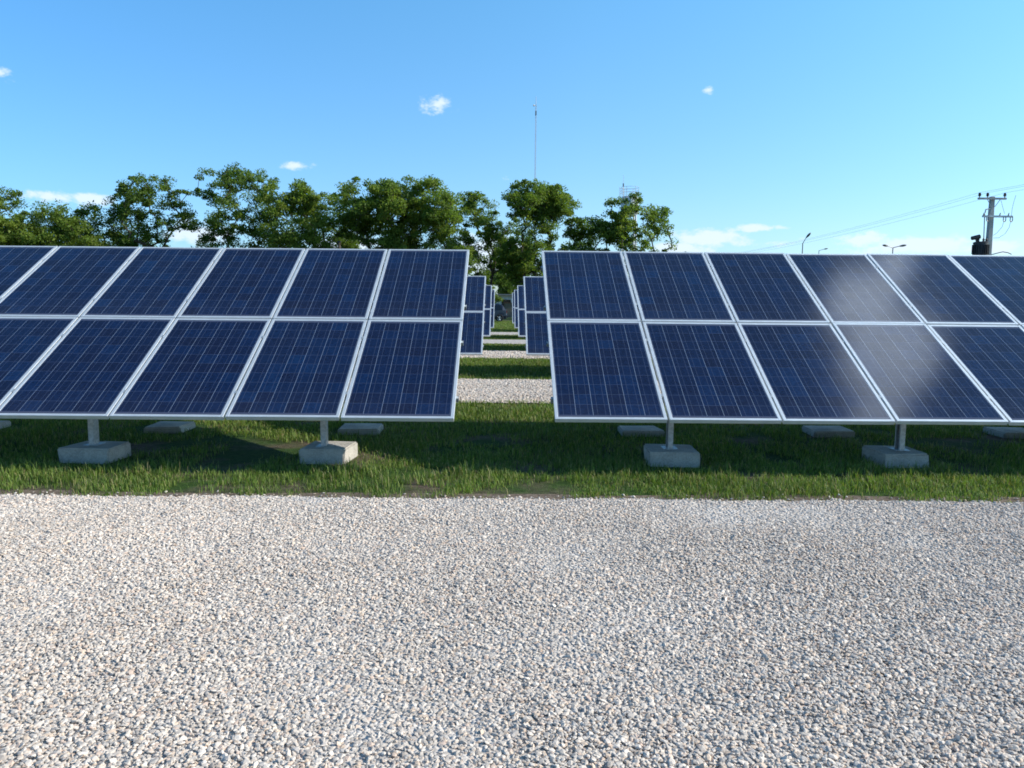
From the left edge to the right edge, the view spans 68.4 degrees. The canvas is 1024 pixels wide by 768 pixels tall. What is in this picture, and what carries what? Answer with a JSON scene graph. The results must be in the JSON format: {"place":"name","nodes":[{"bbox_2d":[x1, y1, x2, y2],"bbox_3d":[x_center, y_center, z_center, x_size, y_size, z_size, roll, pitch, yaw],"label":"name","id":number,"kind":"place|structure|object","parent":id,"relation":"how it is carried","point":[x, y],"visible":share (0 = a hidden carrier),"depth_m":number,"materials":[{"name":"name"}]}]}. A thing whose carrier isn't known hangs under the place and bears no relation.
{"place":"outdoors","nodes":[
{"label":"outdoors","id":0,"kind":"place"},
{"bbox_2d":[457,379,543,402],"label":"gravel path","id":1,"kind":"structure","parent":0,"point":[491,391],"depth_m":13.03,"materials":[{"name":"grey gravel"}]},
{"bbox_2d":[495,294,511,305],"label":"building","id":2,"kind":"structure","parent":0,"point":[506,298],"depth_m":95.38,"materials":[{"name":"grey glass"}]},
{"bbox_2d":[501,299,511,305],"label":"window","id":3,"kind":"structure","parent":2,"relation":"in","point":[504,300],"depth_m":95.40,"materials":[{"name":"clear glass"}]},
{"bbox_2d":[490,332,517,334],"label":"gravel path","id":4,"kind":"structure","parent":0,"point":[501,333],"depth_m":38.83,"materials":[{"name":"grey gravel"}]},
{"bbox_2d":[483,339,525,343],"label":"gravel path","id":5,"kind":"structure","parent":0,"point":[491,341],"depth_m":30.47,"materials":[{"name":"grey gravel"}]},
{"bbox_2d":[0,350,1023,767],"bbox_3d":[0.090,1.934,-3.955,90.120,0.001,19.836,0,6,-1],"label":"gravel path","id":6,"kind":"structure","parent":0,"point":[470,654],"depth_m":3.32,"materials":[{"name":"grey gravel"}]},
{"bbox_2d":[0,317,1023,502],"bbox_3d":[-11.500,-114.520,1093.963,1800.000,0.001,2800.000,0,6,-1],"label":"ground","id":7,"kind":"structure","parent":0,"point":[242,450],"depth_m":7.54,"materials":[{"name":"green plant"}]},
{"bbox_2d":[0,185,29,235],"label":"tree","id":8,"kind":"object","parent":7,"relation":"on","point":[13,203],"visible":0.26,"depth_m":72.84,"materials":[{"name":"green plant"}]},
{"bbox_2d":[0,210,62,246],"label":"tree","id":9,"kind":"object","parent":7,"relation":"on","point":[31,233],"visible":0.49,"depth_m":68.46,"materials":[{"name":"green plant"}]},
{"bbox_2d":[27,199,115,246],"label":"tree","id":10,"kind":"object","parent":7,"relation":"on","point":[74,230],"visible":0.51,"depth_m":70.04,"materials":[{"name":"green plant"}]},
{"bbox_2d":[100,230,156,247],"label":"tree","id":11,"kind":"object","parent":7,"relation":"on","point":[144,241],"visible":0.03,"depth_m":76.36,"materials":[{"name":"green plant"}]},
{"bbox_2d":[101,172,205,246],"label":"tree","id":12,"kind":"object","parent":7,"relation":"on","point":[122,211],"visible":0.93,"depth_m":72.11,"materials":[{"name":"green plant"}]},
{"bbox_2d":[0,246,469,464],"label":"solar array","id":13,"kind":"object","parent":7,"relation":"on","point":[92,335],"visible":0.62,"depth_m":7.67,"materials":[{"name":"glass"}]},
{"bbox_2d":[187,162,286,247],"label":"tree","id":14,"kind":"object","parent":7,"relation":"on","point":[241,180],"visible":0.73,"depth_m":72.34,"materials":[{"name":"green plant"}]},
{"bbox_2d":[253,178,349,250],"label":"tree","id":15,"kind":"object","parent":7,"relation":"on","point":[297,195],"visible":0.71,"depth_m":70.48,"materials":[{"name":"green plant"}]},
{"bbox_2d":[308,182,364,248],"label":"tree","id":16,"kind":"object","parent":7,"relation":"on","point":[347,244],"visible":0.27,"depth_m":78.25,"materials":[{"name":"green plant"}]},
{"bbox_2d":[332,176,422,274],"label":"tree","id":17,"kind":"object","parent":7,"relation":"on","point":[358,217],"visible":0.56,"depth_m":70.71,"materials":[{"name":"green plant"}]},
{"bbox_2d":[360,276,486,354],"bbox_3d":[-6.159,-1.284,16.542,11.136,2.366,2.896,0,6,-1],"label":"solar array","id":18,"kind":"object","parent":7,"relation":"on","point":[473,327],"visible":0.01,"depth_m":16.36,"materials":[{"name":"glass"}]},
{"bbox_2d":[373,174,480,275],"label":"tree","id":19,"kind":"object","parent":7,"relation":"on","point":[438,219],"visible":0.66,"depth_m":69.52,"materials":[{"name":"green plant"}]},
{"bbox_2d":[441,190,520,284],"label":"tree","id":20,"kind":"object","parent":7,"relation":"on","point":[490,236],"visible":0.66,"depth_m":76.27,"materials":[{"name":"green plant"}]},
{"bbox_2d":[483,285,491,336],"bbox_3d":[-6.250,-2.209,25.242,11.136,2.359,2.896,0,6,-1],"label":"solar array","id":21,"kind":"object","parent":7,"relation":"on","point":[487,311],"visible":0.02,"depth_m":25.13,"materials":[{"name":"glass"}]},
{"bbox_2d":[490,290,494,327],"bbox_3d":[-6.339,-3.104,33.694,11.136,2.364,2.896,0,6,-1],"label":"solar array","id":22,"kind":"object","parent":7,"relation":"on","point":[492,308],"visible":0.02,"depth_m":33.66,"materials":[{"name":"glass"}]},
{"bbox_2d":[486,277,502,303],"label":"shrub","id":23,"kind":"object","parent":7,"relation":"on","point":[498,299],"visible":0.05,"depth_m":82.02,"materials":[{"name":"green plant"}]},
{"bbox_2d":[494,303,507,321],"bbox_3d":[-2.328,-6.143,64.692,3.915,1.580,1.880,0,6,-1],"label":"parked car","id":24,"kind":"object","parent":7,"relation":"on","point":[500,312],"visible":0.45,"depth_m":63.94,"materials":[{"name":"black paint"}]},
{"bbox_2d":[493,272,516,293],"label":"shrub","id":25,"kind":"object","parent":7,"relation":"on","point":[502,288],"visible":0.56,"depth_m":103.83,"materials":[{"name":"green plant"}]},
{"bbox_2d":[504,303,511,316],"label":"garden wall","id":26,"kind":"structure","parent":7,"relation":"on","point":[508,307],"depth_m":87.56,"materials":[{"name":"grey brick"}]},
{"bbox_2d":[485,234,533,285],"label":"tree","id":27,"kind":"object","parent":7,"relation":"on","point":[498,245],"visible":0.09,"depth_m":108.06,"materials":[{"name":"green plant"}]},
{"bbox_2d":[0,490,1023,502],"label":"soil edge","id":28,"kind":"object","parent":7,"relation":"on","point":[557,496],"visible":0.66,"depth_m":5.98,"materials":[{"name":"brown soil"}]},
{"bbox_2d":[512,293,514,322],"bbox_3d":[5.559,-3.908,42.232,11.136,2.364,2.896,0,6,-1],"label":"solar array","id":29,"kind":"object","parent":7,"relation":"on","point":[513,319],"visible":0.02,"depth_m":41.92,"materials":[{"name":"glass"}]},
{"bbox_2d":[514,290,517,327],"bbox_3d":[5.647,-3.018,33.830,11.136,2.361,2.897,0,6,-1],"label":"solar array","id":30,"kind":"object","parent":7,"relation":"on","point":[515,308],"visible":0.01,"depth_m":33.69,"materials":[{"name":"glass"}]},
{"bbox_2d":[517,285,525,336],"bbox_3d":[5.736,-2.119,25.378,11.136,2.364,2.897,0,6,-1],"label":"solar array","id":31,"kind":"object","parent":7,"relation":"on","point":[521,331],"visible":0.02,"depth_m":25.11,"materials":[{"name":"glass"}]},
{"bbox_2d":[533,104,536,235],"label":"radio mast","id":32,"kind":"object","parent":7,"relation":"on","point":[535,138],"visible":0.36,"depth_m":145.93,"materials":[{"name":"metal"}]},
{"bbox_2d":[491,178,582,288],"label":"tree","id":33,"kind":"object","parent":7,"relation":"on","point":[543,203],"visible":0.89,"depth_m":72.02,"materials":[{"name":"green plant"}]},
{"bbox_2d":[561,215,616,250],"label":"tree","id":34,"kind":"object","parent":7,"relation":"on","point":[587,230],"visible":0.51,"depth_m":74.88,"materials":[{"name":"green plant"}]},
{"bbox_2d":[619,175,638,257],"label":"water tank","id":35,"kind":"object","parent":7,"relation":"on","point":[635,215],"visible":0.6,"depth_m":109.30,"materials":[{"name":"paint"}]},
{"bbox_2d":[523,276,735,356],"bbox_3d":[5.827,-1.196,16.677,11.136,2.364,2.896,0,6,-1],"label":"solar array","id":36,"kind":"object","parent":7,"relation":"on","point":[535,323],"depth_m":16.39,"materials":[{"name":"glass"}]},
{"bbox_2d":[601,191,658,271],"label":"tree","id":37,"kind":"object","parent":7,"relation":"on","point":[623,225],"visible":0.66,"depth_m":74.02,"materials":[{"name":"green plant"}]},
{"bbox_2d":[628,203,678,251],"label":"tree","id":38,"kind":"object","parent":7,"relation":"on","point":[663,213],"visible":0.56,"depth_m":76.49,"materials":[{"name":"green plant"}]},
{"bbox_2d":[541,251,1023,467],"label":"solar array","id":39,"kind":"object","parent":7,"relation":"on","point":[901,341],"visible":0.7,"depth_m":7.74,"materials":[{"name":"glass"}]},
{"bbox_2d":[883,244,905,253],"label":"street lamp","id":40,"kind":"object","parent":7,"relation":"on","point":[884,245],"visible":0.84,"depth_m":90.84,"materials":[{"name":"grey metal"}]},
{"bbox_2d":[971,193,1015,254],"bbox_3d":[31.492,-7.989,49.636,2.688,9.000,0.979,0,6,-1],"label":"utility pole","id":41,"kind":"object","parent":7,"relation":"on","point":[984,247],"visible":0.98,"depth_m":49.26,"materials":[{"name":"concrete"}]},
{"bbox_2d":[746,185,1019,251],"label":"overhead wire","id":42,"kind":"object","parent":41,"relation":"attached to","point":[902,214],"visible":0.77,"depth_m":56.39,"materials":[{"name":"grey metal"}]},
{"bbox_2d":[750,186,1022,251],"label":"overhead wire","id":43,"kind":"object","parent":41,"relation":"attached to","point":[909,214],"visible":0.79,"depth_m":57.11,"materials":[{"name":"grey metal"}]},
{"bbox_2d":[0,0,1023,293],"label":"sky","id":44,"kind":"structure","parent":0,"point":[759,124],"materials":[{"name":"blue"}]}
]}

